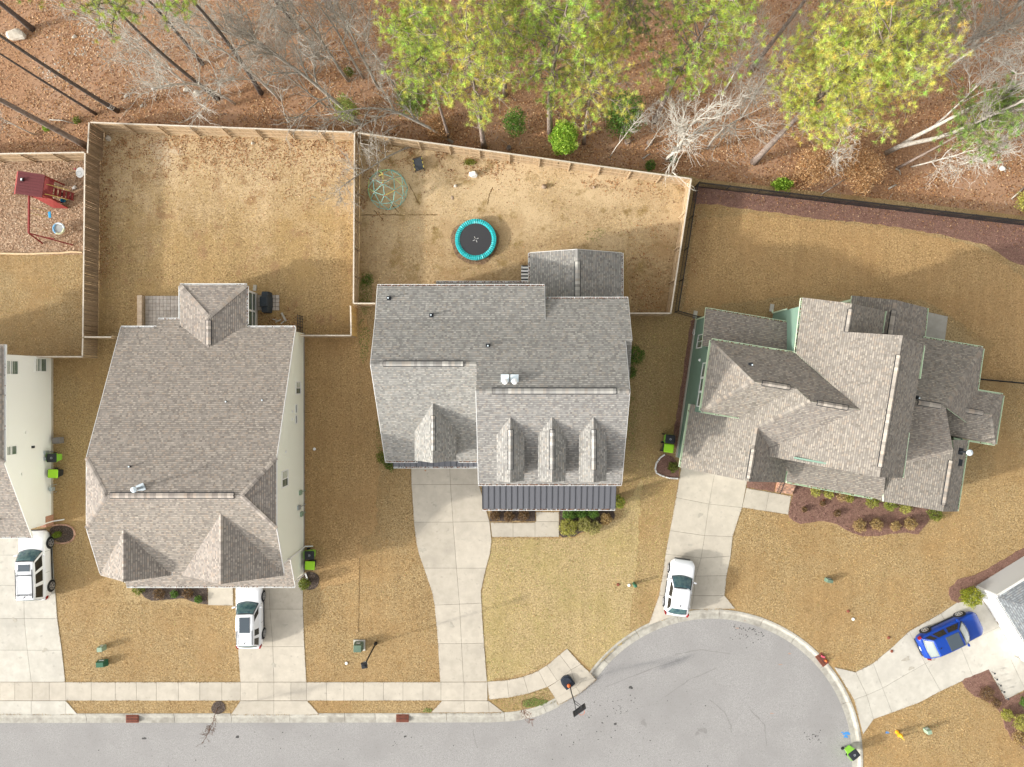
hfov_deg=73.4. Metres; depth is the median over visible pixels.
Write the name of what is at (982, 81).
bare tree
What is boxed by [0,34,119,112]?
pine tree
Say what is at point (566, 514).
shrub
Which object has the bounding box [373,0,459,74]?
pine tree
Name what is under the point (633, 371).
shrub
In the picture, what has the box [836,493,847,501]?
shrub
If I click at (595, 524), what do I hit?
shrub
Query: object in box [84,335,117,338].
wooden fence
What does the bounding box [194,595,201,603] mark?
shrub
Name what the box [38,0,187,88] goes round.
bare tree
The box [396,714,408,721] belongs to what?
storm drain
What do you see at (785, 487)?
front steps
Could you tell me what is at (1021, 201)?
evergreen shrub
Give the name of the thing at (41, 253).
log edging
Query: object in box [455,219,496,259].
trampoline
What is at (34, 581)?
parked car
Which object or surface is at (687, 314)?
black metal fence
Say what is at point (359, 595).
turf seam
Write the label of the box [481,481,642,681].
pale front lawn
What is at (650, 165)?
evergreen shrub
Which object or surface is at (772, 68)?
bare tree
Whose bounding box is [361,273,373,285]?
shrub
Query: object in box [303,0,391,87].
bare tree
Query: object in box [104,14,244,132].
bare tree
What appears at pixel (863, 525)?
shrub
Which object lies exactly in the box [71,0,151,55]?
tree
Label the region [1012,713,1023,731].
shrub
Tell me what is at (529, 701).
green weeds
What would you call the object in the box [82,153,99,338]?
wooden fence
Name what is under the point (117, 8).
pine tree
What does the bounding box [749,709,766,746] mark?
tyre scuff
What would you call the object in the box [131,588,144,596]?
shrub
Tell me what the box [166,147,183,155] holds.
bare dirt patch
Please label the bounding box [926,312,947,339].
patio slab
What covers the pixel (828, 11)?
pine tree
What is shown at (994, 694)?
mulch chips
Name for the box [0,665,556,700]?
pavement
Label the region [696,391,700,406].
window
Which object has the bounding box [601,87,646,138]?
evergreen shrub
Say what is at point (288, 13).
bare tree
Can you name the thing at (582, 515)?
shrub
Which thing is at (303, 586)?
shrub
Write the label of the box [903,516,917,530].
shrub
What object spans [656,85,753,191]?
bare tree
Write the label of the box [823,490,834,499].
shrub
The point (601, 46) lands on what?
pine tree
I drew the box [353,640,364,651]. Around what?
utility box
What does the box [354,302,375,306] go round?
wooden fence
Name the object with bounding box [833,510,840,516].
shrub
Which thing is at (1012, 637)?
garage door
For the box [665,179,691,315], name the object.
wooden fence
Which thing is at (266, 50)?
bare tree
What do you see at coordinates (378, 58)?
bare tree
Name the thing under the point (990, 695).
shrub
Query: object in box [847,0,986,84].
pine tree
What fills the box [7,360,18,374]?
window
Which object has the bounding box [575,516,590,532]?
shrub
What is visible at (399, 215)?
turf seam
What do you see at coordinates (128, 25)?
rubble
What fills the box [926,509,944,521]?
shrub
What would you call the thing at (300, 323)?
trellis panel
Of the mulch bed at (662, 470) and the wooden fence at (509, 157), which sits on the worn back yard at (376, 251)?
the wooden fence at (509, 157)
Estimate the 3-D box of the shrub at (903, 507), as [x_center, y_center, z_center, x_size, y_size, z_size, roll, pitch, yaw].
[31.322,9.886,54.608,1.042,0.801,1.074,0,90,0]
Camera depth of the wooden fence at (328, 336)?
53.70 m
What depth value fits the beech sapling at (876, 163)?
53.35 m
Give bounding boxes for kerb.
[0,609,862,766]
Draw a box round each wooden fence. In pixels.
[0,152,86,162]
[28,355,97,357]
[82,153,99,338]
[82,338,97,358]
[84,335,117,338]
[87,122,103,160]
[90,122,353,140]
[301,334,355,337]
[349,305,356,336]
[353,132,360,303]
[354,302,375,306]
[357,132,691,185]
[630,312,670,315]
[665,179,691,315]
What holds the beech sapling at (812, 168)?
on the forest floor
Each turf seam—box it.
[358,558,359,632]
[361,214,436,215]
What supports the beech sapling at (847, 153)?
on the forest floor
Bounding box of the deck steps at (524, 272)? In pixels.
[521,265,527,280]
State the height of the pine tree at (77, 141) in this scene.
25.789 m
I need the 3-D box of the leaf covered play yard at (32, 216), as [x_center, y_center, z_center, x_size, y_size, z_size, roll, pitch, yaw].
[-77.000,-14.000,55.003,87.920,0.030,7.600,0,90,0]
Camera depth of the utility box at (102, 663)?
54.53 m
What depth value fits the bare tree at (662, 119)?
49.18 m
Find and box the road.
[0,619,851,766]
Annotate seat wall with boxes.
[137,295,144,325]
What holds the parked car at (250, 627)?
on the driveway at (282, 648)
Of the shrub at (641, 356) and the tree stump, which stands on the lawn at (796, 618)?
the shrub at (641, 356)
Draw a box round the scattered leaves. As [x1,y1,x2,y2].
[54,340,1010,766]
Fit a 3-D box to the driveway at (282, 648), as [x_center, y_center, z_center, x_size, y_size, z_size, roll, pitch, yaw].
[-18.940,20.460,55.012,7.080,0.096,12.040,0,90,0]
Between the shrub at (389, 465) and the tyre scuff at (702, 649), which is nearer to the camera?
the shrub at (389, 465)
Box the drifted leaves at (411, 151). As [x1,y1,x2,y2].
[360,143,684,312]
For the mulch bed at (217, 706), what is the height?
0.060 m
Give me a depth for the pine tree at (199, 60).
51.53 m
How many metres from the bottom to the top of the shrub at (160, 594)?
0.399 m
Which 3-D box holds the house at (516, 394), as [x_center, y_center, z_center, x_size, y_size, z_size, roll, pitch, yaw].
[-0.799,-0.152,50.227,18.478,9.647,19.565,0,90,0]
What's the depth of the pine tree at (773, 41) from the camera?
47.77 m
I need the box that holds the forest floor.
[0,0,1023,215]
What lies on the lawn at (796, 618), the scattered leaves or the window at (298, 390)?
the scattered leaves
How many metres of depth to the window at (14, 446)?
50.59 m
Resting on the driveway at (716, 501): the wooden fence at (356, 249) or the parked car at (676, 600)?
the parked car at (676, 600)
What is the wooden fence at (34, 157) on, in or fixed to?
on the leaf covered play yard at (32, 216)
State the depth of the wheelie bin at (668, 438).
53.88 m
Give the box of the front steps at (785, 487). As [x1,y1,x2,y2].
[775,482,795,493]
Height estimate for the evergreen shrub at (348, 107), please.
3.241 m
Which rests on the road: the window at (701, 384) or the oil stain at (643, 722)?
the oil stain at (643, 722)
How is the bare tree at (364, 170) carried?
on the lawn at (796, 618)
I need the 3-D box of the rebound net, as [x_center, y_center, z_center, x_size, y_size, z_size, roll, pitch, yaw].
[-7.440,-17.440,54.709,0.779,0.583,1.057,-12,90,0]
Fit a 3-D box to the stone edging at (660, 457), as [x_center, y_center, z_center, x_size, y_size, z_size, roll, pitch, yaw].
[12.168,6.964,54.920,1.381,0.110,2.320,-30,90,0]
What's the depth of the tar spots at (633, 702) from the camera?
55.09 m
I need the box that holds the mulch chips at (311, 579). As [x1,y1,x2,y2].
[304,572,318,589]
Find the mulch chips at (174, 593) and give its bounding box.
[141,588,206,603]
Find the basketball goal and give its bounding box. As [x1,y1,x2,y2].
[560,674,585,716]
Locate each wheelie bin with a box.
[47,452,61,461]
[47,468,63,477]
[303,548,315,559]
[305,560,315,569]
[660,442,673,452]
[661,433,675,443]
[841,745,859,760]
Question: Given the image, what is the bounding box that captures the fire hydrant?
[895,730,902,737]
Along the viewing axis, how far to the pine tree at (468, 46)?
39.13 m
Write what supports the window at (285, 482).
in the house at (195, 466)
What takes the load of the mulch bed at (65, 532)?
on the lawn at (796, 618)
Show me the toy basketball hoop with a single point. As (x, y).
(79, 172)
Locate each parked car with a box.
[14,529,55,600]
[232,588,265,648]
[662,557,696,617]
[914,611,982,659]
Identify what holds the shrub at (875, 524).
on the mulch bed at (866, 512)
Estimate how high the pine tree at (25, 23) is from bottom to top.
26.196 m
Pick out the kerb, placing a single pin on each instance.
(811, 653)
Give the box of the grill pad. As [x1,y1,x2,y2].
[258,295,278,309]
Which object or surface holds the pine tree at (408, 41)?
on the forest floor
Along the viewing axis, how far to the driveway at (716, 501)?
54.97 m
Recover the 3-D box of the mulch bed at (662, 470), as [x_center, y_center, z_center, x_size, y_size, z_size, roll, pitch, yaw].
[12.462,6.638,54.993,1.812,0.050,1.947,0,90,0]
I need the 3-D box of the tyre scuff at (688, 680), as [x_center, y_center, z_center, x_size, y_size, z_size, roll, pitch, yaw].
[14.226,23.863,55.097,4.701,0.005,0.316,-29,90,0]
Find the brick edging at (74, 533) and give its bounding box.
[52,524,75,543]
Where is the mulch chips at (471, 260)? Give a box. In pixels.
[450,226,499,263]
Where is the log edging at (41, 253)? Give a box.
[0,251,81,254]
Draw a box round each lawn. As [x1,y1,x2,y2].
[0,130,1023,766]
[305,318,382,591]
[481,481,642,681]
[682,212,1023,378]
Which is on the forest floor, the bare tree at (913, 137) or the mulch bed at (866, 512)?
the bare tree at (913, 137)
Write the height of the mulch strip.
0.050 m
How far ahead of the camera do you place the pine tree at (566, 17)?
39.38 m
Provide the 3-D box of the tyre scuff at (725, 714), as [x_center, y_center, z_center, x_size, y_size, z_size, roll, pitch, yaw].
[16.900,26.541,55.097,0.524,0.005,3.233,-34,90,0]
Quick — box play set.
[12,171,74,245]
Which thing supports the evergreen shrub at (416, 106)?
on the forest floor
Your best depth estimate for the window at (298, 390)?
53.45 m
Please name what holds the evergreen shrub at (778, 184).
on the forest floor
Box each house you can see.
[0,344,63,537]
[85,283,312,587]
[370,249,631,510]
[675,296,1004,511]
[976,556,1023,660]
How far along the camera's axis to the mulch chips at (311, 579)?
54.93 m
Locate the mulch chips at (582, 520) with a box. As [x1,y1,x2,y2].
[559,511,613,535]
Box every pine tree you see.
[0,0,34,31]
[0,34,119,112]
[0,53,97,115]
[0,97,93,149]
[16,0,219,100]
[118,0,263,95]
[147,0,204,65]
[274,0,301,30]
[372,0,458,138]
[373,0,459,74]
[408,0,525,149]
[456,0,548,97]
[500,0,619,135]
[517,0,593,64]
[550,0,645,145]
[599,0,682,76]
[634,0,774,123]
[747,0,852,72]
[750,0,972,165]
[793,0,836,54]
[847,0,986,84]
[896,70,1023,168]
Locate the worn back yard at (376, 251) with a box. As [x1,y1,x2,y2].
[360,143,686,312]
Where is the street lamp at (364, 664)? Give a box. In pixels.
[361,642,376,668]
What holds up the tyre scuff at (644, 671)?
on the road
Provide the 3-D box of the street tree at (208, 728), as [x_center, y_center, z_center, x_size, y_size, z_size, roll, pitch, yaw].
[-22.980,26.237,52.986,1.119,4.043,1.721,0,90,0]
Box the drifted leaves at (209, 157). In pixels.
[99,132,353,334]
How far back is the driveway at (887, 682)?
54.97 m
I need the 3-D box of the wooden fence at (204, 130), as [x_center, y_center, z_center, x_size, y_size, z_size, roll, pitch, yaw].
[-22.443,-19.751,54.045,20.349,1.910,0.178,2,90,0]
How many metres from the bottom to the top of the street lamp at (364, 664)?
4.560 m
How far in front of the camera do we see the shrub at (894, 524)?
54.59 m
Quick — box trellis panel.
[297,314,302,332]
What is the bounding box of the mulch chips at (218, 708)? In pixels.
[211,702,224,714]
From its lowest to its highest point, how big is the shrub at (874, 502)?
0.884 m
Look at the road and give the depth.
55.10 m
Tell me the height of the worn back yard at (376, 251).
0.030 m
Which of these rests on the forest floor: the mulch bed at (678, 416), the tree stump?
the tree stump
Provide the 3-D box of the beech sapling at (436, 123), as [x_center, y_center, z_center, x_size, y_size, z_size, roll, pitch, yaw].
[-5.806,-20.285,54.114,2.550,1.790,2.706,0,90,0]
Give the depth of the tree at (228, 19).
47.86 m
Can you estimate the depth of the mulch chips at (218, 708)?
54.93 m
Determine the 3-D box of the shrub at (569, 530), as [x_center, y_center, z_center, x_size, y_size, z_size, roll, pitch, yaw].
[4.453,11.333,54.492,1.681,1.037,1.773,0,90,0]
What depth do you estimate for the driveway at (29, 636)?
54.97 m
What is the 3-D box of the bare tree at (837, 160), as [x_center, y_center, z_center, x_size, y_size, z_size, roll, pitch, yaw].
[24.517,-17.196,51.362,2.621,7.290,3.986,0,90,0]
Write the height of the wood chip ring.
0.030 m
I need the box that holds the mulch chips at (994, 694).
[963,670,1023,748]
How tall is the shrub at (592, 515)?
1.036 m
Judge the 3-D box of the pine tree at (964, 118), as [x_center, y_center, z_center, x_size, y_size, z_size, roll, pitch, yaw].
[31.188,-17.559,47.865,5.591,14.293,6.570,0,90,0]
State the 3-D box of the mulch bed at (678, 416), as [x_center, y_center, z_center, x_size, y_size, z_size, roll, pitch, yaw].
[13.754,0.172,54.994,0.711,0.050,10.725,8,90,0]
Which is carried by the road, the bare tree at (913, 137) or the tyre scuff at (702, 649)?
the tyre scuff at (702, 649)
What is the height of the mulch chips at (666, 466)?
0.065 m
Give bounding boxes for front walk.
[208,588,232,605]
[491,512,558,536]
[742,488,790,513]
[989,653,1023,698]
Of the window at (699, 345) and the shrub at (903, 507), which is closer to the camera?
the window at (699, 345)
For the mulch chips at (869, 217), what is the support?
on the mulch strip
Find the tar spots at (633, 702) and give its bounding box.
[98,625,820,766]
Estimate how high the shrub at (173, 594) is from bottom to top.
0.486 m
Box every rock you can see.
[5,28,26,40]
[469,171,477,177]
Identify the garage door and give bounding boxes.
[977,590,1013,629]
[998,624,1023,657]
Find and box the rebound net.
[412,156,424,171]
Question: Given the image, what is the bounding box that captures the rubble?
[37,9,1013,184]
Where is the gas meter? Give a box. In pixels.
[49,484,56,492]
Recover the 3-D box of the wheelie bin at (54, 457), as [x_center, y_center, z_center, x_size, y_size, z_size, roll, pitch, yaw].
[-36.174,5.840,54.434,0.887,1.130,0.690,0,90,0]
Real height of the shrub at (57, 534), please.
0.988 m
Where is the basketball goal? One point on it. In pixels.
(566, 679)
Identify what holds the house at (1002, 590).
on the lawn at (796, 618)
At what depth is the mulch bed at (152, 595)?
54.96 m
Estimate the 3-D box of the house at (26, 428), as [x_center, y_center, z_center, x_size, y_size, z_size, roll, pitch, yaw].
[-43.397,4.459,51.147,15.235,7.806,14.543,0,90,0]
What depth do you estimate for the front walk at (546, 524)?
54.97 m
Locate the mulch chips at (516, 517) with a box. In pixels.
[493,511,534,521]
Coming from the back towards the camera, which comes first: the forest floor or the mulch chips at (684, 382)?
the forest floor
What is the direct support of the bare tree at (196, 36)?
on the forest floor
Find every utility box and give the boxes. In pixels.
[52,437,63,443]
[96,659,108,667]
[97,644,106,651]
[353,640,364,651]
[824,577,832,582]
[923,726,932,734]
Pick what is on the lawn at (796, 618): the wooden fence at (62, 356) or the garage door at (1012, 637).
the wooden fence at (62, 356)
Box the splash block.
[769,304,773,311]
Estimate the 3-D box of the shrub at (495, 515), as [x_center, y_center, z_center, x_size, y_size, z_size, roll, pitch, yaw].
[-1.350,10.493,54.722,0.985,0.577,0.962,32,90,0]
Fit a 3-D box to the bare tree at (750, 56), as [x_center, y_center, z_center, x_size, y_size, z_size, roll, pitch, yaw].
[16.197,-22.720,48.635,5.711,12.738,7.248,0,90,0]
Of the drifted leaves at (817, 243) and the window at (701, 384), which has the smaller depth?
the window at (701, 384)
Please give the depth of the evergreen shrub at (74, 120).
54.68 m
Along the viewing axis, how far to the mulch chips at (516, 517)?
54.93 m
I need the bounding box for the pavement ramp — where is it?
[547,649,595,703]
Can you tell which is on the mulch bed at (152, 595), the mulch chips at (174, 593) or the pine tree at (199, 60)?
the mulch chips at (174, 593)
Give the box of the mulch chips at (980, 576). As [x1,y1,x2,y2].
[949,549,1022,602]
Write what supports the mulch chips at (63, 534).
on the mulch bed at (65, 532)
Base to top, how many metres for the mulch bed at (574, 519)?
0.050 m
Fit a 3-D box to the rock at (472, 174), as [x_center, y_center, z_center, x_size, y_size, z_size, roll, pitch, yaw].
[-3.091,-16.704,54.782,0.701,0.475,0.530,0,90,0]
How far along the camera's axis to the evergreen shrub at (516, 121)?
52.79 m
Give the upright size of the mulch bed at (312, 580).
0.060 m
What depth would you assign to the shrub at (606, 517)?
54.52 m
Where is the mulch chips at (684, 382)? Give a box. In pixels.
[675,320,693,448]
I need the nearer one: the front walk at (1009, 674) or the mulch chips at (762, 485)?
the mulch chips at (762, 485)
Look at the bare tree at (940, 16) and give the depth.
46.16 m
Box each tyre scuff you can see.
[605,659,679,686]
[665,668,715,696]
[675,649,729,654]
[709,699,731,732]
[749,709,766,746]
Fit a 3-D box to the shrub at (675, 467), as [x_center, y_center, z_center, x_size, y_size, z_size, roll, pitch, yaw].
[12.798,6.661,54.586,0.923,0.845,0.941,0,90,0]
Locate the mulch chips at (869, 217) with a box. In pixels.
[694,186,1023,262]
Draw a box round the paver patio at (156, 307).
[145,296,177,325]
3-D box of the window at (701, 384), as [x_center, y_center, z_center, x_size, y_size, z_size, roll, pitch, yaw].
[13.962,0.087,50.650,0.051,0.900,1.200,9,90,0]
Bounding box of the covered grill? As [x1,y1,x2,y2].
[260,291,272,312]
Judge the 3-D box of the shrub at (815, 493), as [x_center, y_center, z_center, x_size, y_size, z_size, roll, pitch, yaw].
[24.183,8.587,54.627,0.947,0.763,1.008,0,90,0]
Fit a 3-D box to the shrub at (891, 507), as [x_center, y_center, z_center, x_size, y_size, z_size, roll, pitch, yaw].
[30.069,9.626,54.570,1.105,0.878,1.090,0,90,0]
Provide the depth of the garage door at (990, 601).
53.88 m
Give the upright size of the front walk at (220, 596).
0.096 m
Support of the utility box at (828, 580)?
on the lawn at (796, 618)
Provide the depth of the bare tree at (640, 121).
50.90 m
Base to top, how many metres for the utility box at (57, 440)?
0.575 m
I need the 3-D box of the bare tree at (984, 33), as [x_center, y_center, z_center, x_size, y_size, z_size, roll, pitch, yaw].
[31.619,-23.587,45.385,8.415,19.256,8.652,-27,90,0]
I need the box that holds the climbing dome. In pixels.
[367,169,407,209]
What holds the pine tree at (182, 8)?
on the forest floor
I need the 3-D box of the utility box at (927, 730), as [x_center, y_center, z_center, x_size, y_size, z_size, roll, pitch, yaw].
[33.041,27.602,54.623,0.417,0.575,0.380,-17,90,0]
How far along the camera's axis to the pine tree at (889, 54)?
37.37 m
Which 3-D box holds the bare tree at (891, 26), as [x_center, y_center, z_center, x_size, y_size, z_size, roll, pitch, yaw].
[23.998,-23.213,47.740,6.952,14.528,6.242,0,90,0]
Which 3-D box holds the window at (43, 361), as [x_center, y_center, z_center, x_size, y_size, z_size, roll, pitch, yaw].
[-36.709,-1.442,53.571,0.059,1.350,1.100,0,90,0]
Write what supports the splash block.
on the lawn at (796, 618)
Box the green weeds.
[358,230,636,711]
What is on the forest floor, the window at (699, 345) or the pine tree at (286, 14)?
the pine tree at (286, 14)
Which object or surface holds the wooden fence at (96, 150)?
on the lawn with worn end at (166, 221)
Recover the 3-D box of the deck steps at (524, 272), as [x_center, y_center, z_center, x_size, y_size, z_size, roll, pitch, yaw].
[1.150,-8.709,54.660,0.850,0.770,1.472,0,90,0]
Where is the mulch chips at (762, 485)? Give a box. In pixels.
[748,482,774,490]
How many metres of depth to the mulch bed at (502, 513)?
54.96 m
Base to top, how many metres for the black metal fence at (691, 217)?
1.410 m
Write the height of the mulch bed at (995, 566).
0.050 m
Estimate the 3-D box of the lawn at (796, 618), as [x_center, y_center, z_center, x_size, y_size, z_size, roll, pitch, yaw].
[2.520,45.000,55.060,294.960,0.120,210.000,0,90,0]
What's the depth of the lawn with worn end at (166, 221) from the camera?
54.99 m
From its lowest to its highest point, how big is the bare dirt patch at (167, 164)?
0.010 m
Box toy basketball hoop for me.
[74,167,83,177]
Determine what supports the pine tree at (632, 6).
on the forest floor
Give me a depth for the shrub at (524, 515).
54.62 m
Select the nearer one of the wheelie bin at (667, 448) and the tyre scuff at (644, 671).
the wheelie bin at (667, 448)
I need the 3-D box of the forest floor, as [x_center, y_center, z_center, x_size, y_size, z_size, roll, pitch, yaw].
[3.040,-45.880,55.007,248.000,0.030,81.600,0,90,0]
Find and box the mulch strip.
[693,186,1023,264]
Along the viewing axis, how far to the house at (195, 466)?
48.87 m
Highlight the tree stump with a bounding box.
[624,138,630,144]
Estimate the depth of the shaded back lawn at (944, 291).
54.99 m
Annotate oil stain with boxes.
[641,719,646,726]
[698,727,706,733]
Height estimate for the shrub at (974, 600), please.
1.584 m
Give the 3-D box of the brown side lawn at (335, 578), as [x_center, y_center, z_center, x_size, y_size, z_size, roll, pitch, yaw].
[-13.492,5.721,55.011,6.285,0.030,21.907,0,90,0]
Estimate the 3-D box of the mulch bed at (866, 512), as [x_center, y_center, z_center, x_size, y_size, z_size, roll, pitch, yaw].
[28.259,10.416,54.992,12.266,0.050,3.600,11,90,0]
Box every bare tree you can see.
[0,108,34,134]
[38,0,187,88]
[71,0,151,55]
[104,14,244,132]
[124,0,296,100]
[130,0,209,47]
[151,0,362,154]
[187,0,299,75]
[222,11,327,107]
[248,0,321,60]
[250,0,355,81]
[278,71,452,166]
[291,0,365,78]
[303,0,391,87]
[312,115,411,218]
[316,0,421,97]
[610,96,665,157]
[640,90,703,149]
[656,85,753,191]
[700,59,811,167]
[704,0,796,102]
[733,1,825,132]
[809,0,941,90]
[821,118,865,176]
[884,71,1023,154]
[897,0,983,54]
[898,0,1023,94]
[900,30,1023,143]
[910,126,1018,189]
[934,13,1023,124]
[939,0,1023,84]
[949,100,1023,188]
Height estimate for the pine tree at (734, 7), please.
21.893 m
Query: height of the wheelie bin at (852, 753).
1.130 m
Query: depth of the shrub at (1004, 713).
54.57 m
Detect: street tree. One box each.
[196,707,218,746]
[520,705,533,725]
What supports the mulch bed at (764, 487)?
on the lawn at (796, 618)
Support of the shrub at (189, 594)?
on the mulch bed at (152, 595)
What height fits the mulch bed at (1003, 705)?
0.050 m
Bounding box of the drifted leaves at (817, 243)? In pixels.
[680,188,1023,378]
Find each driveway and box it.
[0,538,76,713]
[231,573,318,714]
[411,468,501,712]
[649,468,746,624]
[834,593,1015,733]
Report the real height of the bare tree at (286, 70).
9.309 m
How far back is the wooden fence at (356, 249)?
53.91 m
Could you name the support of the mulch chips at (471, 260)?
on the wood chip ring
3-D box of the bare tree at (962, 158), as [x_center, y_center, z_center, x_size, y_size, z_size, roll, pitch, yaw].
[32.985,-16.591,50.078,5.758,9.866,3.588,-44,90,0]
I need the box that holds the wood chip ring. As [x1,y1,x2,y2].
[451,223,499,264]
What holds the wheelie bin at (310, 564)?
on the lawn at (796, 618)
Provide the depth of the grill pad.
54.95 m
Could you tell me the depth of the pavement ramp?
54.96 m
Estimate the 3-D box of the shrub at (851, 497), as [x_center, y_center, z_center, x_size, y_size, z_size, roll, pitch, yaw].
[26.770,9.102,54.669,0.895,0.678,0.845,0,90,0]
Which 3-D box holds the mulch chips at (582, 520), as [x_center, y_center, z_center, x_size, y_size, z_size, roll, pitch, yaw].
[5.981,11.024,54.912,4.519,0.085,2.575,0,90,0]
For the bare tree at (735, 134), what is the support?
on the forest floor
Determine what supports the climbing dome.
on the worn back yard at (376, 251)
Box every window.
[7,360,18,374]
[7,445,16,455]
[35,358,46,371]
[282,469,288,487]
[296,382,300,394]
[696,334,702,348]
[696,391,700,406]
[698,377,702,392]
[700,362,705,378]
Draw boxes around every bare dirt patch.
[149,135,171,161]
[159,158,170,166]
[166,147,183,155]
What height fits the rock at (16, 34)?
0.682 m
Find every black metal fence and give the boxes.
[674,310,700,318]
[675,182,698,311]
[696,181,1023,225]
[980,378,1023,383]
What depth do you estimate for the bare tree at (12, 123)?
53.27 m
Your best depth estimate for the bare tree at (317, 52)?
46.06 m
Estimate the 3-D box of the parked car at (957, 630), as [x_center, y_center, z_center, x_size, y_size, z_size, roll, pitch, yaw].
[34.560,19.840,54.033,5.210,1.942,2.386,-25,90,0]
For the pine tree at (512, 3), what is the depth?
43.81 m
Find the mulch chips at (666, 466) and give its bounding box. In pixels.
[657,456,678,477]
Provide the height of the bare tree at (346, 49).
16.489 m
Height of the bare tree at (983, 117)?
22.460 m
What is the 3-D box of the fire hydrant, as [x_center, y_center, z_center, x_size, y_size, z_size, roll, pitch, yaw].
[30.799,27.900,54.590,0.467,0.820,0.451,0,90,0]
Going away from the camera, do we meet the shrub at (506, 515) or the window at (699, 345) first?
the window at (699, 345)
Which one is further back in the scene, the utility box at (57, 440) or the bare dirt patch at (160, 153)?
the bare dirt patch at (160, 153)
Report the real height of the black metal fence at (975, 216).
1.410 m
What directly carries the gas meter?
attached to the house at (26, 428)
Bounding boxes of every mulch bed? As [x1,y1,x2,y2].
[49,525,73,541]
[141,588,207,603]
[211,701,225,713]
[300,571,318,589]
[490,511,534,521]
[559,511,614,536]
[656,454,678,478]
[673,320,694,447]
[747,481,775,491]
[788,485,936,535]
[949,548,1023,602]
[962,669,1023,747]
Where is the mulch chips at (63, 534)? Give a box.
[49,527,73,542]
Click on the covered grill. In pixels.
(266, 301)
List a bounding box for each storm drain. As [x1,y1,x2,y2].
[126,715,138,722]
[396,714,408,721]
[815,652,828,666]
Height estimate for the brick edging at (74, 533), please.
0.124 m
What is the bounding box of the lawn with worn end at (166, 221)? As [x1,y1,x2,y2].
[99,131,357,336]
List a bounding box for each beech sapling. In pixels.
[423,111,453,141]
[787,142,840,193]
[817,126,874,180]
[842,144,891,190]
[850,179,872,199]
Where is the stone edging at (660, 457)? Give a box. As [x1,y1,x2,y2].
[654,454,677,478]
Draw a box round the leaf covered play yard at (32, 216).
[0,161,95,254]
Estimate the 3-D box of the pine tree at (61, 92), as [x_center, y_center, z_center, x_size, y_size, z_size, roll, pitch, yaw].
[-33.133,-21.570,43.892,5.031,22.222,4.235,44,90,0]
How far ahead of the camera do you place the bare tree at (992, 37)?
48.05 m
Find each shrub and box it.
[52,531,61,538]
[72,116,80,124]
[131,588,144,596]
[153,588,165,599]
[170,590,178,598]
[181,588,192,598]
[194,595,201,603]
[298,577,309,590]
[330,91,361,123]
[343,66,354,77]
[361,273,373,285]
[376,451,385,463]
[383,463,394,472]
[396,78,427,118]
[464,158,476,164]
[488,511,499,520]
[502,105,527,137]
[504,511,515,521]
[518,511,528,522]
[548,119,578,155]
[558,517,577,536]
[562,511,576,520]
[574,511,587,518]
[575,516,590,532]
[586,511,598,519]
[587,521,601,535]
[600,512,612,524]
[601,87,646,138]
[616,494,625,508]
[630,365,636,379]
[631,344,645,364]
[643,159,655,171]
[667,461,678,472]
[770,176,794,191]
[810,488,821,496]
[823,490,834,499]
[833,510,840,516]
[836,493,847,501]
[845,495,853,502]
[852,518,866,532]
[865,498,881,508]
[869,518,883,531]
[883,502,898,511]
[890,520,901,530]
[899,504,912,514]
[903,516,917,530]
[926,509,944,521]
[959,585,985,608]
[978,685,995,702]
[991,698,1001,708]
[1000,708,1013,721]
[1011,729,1023,747]
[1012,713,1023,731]
[1014,191,1023,213]
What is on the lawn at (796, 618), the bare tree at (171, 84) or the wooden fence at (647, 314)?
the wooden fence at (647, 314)
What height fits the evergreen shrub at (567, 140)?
4.554 m
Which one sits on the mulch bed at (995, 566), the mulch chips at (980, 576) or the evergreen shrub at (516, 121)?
the mulch chips at (980, 576)
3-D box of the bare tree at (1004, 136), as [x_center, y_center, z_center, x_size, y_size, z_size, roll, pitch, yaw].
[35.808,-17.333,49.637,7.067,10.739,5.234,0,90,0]
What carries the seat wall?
on the lawn at (796, 618)
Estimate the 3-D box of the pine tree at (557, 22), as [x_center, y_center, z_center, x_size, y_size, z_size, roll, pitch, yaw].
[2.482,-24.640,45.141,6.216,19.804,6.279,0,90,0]
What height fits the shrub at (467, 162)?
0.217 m
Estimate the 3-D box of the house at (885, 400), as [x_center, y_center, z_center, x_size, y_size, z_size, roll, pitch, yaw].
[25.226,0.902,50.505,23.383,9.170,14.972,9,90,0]
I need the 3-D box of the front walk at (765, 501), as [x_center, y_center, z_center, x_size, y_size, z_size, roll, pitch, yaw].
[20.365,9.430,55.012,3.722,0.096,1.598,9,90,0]
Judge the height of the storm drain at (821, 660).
0.108 m
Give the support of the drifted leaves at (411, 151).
on the worn back yard at (376, 251)
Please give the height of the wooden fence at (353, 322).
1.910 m
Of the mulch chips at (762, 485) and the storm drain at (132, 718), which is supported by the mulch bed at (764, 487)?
the mulch chips at (762, 485)

